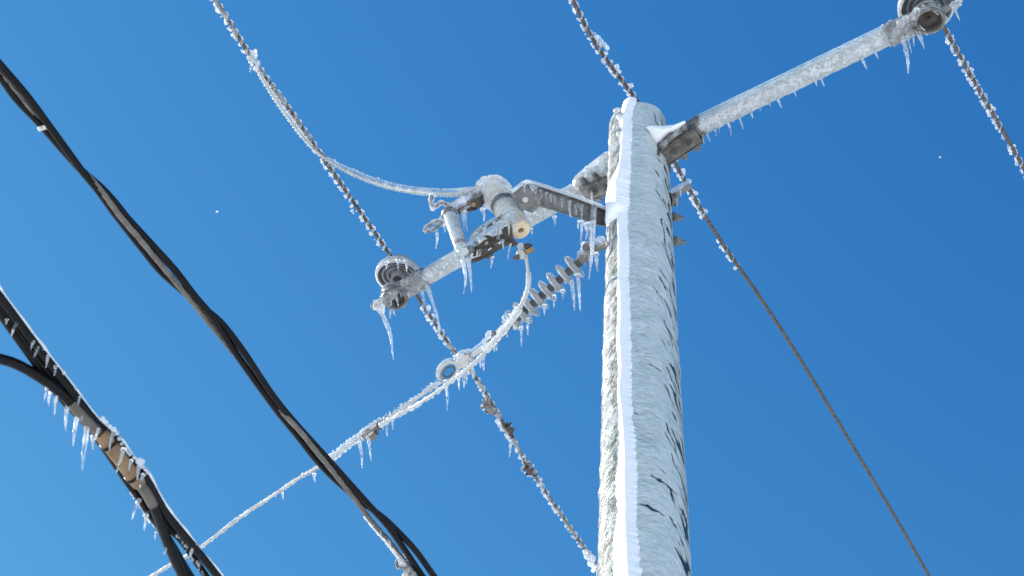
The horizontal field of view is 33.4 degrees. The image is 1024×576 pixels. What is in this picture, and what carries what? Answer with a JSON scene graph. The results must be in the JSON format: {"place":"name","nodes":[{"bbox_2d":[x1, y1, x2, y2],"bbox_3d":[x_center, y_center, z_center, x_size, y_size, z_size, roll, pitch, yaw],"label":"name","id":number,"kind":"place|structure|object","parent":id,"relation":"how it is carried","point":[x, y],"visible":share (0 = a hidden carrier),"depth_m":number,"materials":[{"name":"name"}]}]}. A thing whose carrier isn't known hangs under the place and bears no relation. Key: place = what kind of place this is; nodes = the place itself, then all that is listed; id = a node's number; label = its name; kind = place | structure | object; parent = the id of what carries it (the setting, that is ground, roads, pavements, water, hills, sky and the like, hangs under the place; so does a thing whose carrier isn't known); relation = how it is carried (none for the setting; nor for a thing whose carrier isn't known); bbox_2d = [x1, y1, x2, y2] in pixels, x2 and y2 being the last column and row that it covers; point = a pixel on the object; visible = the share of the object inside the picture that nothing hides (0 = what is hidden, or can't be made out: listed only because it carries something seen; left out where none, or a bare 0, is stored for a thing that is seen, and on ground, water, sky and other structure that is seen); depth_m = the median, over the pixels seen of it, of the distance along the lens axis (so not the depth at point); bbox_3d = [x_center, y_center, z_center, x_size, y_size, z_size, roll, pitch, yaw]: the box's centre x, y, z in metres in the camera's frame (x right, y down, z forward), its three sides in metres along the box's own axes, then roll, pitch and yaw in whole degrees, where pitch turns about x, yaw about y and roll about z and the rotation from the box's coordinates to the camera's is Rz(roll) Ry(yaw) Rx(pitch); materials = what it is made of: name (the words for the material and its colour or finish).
{"place":"outdoors","nodes":[
{"label":"outdoors","id":0,"kind":"place"},
{"bbox_2d":[0,0,1023,575],"label":"sky","id":1,"kind":"structure","parent":0,"point":[893,268],"materials":[{"name":"blue"}]},
{"label":"snow field","id":2,"kind":"structure","parent":0,"visible":0},
{"bbox_2d":[596,97,691,575],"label":"utility pole","id":3,"kind":"object","parent":2,"relation":"on","point":[643,525],"visible":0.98,"depth_m":5.94,"materials":[{"name":"white wood"}]},
{"bbox_2d":[0,286,223,575],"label":"service cable","id":4,"kind":"object","parent":3,"relation":"attached to","point":[32,346],"visible":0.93,"depth_m":3.64,"materials":[{"name":"black plastic"}]},
{"bbox_2d":[95,416,148,489],"bbox_3d":[-0.847,0.372,3.663,0.066,0.110,0.201,-17,-55,16],"label":"tap connector","id":5,"kind":"object","parent":4,"relation":"attached to","point":[111,447],"visible":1,"depth_m":3.67,"materials":[{"name":"beige plastic"}]},
{"bbox_2d":[0,353,102,469],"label":"tap cable","id":6,"kind":"object","parent":5,"relation":"attached to","point":[56,389],"visible":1,"depth_m":3.57,"materials":[{"name":"black plastic"}]},
{"bbox_2d":[137,483,187,575],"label":"tap cable","id":7,"kind":"object","parent":5,"relation":"attached to","point":[146,494],"visible":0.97,"depth_m":3.81,"materials":[{"name":"black rubber"}]},
{"bbox_2d":[0,59,436,575],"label":"service cable","id":8,"kind":"object","parent":3,"relation":"attached to","point":[26,103],"visible":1,"depth_m":4.37,"materials":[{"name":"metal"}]},
{"bbox_2d":[395,554,417,575],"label":"wedge clamp","id":9,"kind":"object","parent":8,"relation":"attached to","point":[408,570],"visible":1,"depth_m":4.87,"materials":[{"name":"metal"}]},
{"bbox_2d":[371,151,607,360],"bbox_3d":[-0.110,-0.174,7.446,1.359,0.633,0.236,-29,-59,24],"label":"insulator arm","id":10,"kind":"object","parent":3,"relation":"attached to","point":[402,279],"visible":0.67,"depth_m":7.63},
{"bbox_2d":[210,0,596,572],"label":"power line","id":11,"kind":"object","parent":10,"relation":"attached to","point":[589,556],"visible":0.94,"depth_m":7.75,"materials":[{"name":"silver metal"}]},
{"bbox_2d":[254,65,474,196],"bbox_3d":[-0.644,-0.515,7.197,1.038,0.626,0.424,10,-52,-4],"label":"jumper wire","id":12,"kind":"object","parent":11,"relation":"hanging from","point":[424,191],"visible":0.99,"depth_m":7.33,"materials":[{"name":"metal"}]},
{"bbox_2d":[480,394,497,415],"bbox_3d":[-0.120,0.580,8.391,0.064,0.041,0.145,-18,-55,17],"label":"wire clamp","id":13,"kind":"object","parent":11,"relation":"attached to","point":[488,406],"visible":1,"depth_m":8.38,"materials":[{"name":"metal"}]},
{"bbox_2d":[495,419,514,456],"bbox_3d":[-0.021,0.730,8.467,0.065,0.120,0.197,-17,-55,16],"label":"icicle","id":14,"kind":"object","parent":11,"relation":"attached to","point":[507,429],"visible":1,"depth_m":8.48,"materials":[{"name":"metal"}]},
{"bbox_2d":[521,454,542,493],"bbox_3d":[0.090,0.945,8.611,0.070,0.114,0.212,-24,-57,21],"label":"wire clamp","id":15,"kind":"object","parent":11,"relation":"attached to","point":[530,469],"visible":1,"depth_m":8.62,"materials":[{"name":"metal"}]},
{"bbox_2d":[423,175,605,293],"bbox_3d":[0.046,-0.215,6.715,0.780,0.677,0.334,11,-52,-5],"label":"fuse cutout","id":16,"kind":"object","parent":3,"relation":"attached to","point":[502,200],"visible":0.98,"depth_m":6.75,"materials":[{"name":"metal"}]},
{"bbox_2d":[379,255,530,427],"bbox_3d":[-0.192,0.286,6.908,0.165,0.204,1.055,31,-56,-19],"label":"jumper wire","id":17,"kind":"object","parent":16,"relation":"attached to","point":[502,330],"visible":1,"depth_m":6.78,"materials":[{"name":"metal"}]},
{"bbox_2d":[486,235,605,348],"bbox_3d":[0.143,0.053,6.782,0.653,0.384,0.112,-35,-62,27],"label":"strain insulator","id":18,"kind":"object","parent":3,"relation":"attached to","point":[529,308],"visible":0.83,"depth_m":6.80,"materials":[{"name":"grey plastic"}]},
{"bbox_2d":[436,330,494,389],"bbox_3d":[-0.188,0.323,6.946,0.333,0.243,0.072,-32,-60,25],"label":"dead end clamp","id":19,"kind":"object","parent":18,"relation":"attached to","point":[461,359],"visible":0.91,"depth_m":6.97,"materials":[{"name":"metal"}]},
{"bbox_2d":[149,380,448,575],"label":"tap line","id":20,"kind":"object","parent":19,"relation":"attached to","point":[341,449],"visible":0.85,"depth_m":7.29,"materials":[{"name":"metal"}]},
{"bbox_2d":[357,419,381,441],"bbox_3d":[-0.602,0.614,7.205,0.134,0.077,0.051,-31,-60,25],"label":"line connector","id":21,"kind":"object","parent":20,"relation":"attached to","point":[372,429],"visible":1,"depth_m":7.19,"materials":[{"name":"metal"}]},
{"bbox_2d":[668,180,691,207],"bbox_3d":[0.663,-0.367,6.917,0.142,0.141,0.073,-13,-54,13],"label":"steel bracket","id":22,"kind":"object","parent":3,"relation":"attached to","point":[676,191],"visible":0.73,"depth_m":6.91,"materials":[{"name":"white"}]},
{"bbox_2d":[569,0,930,575],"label":"power line","id":23,"kind":"object","parent":3,"relation":"attached to","point":[598,42],"visible":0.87,"depth_m":7.84,"materials":[{"name":"silver metal"}]},
{"bbox_2d":[646,0,962,173],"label":"insulator arm","id":24,"kind":"object","parent":3,"relation":"attached to","point":[683,139],"visible":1,"depth_m":6.90},
{"bbox_2d":[942,25,1023,178],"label":"power line","id":25,"kind":"object","parent":24,"relation":"attached to","point":[991,109],"visible":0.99,"depth_m":7.15,"materials":[{"name":"silver metal"}]}
]}

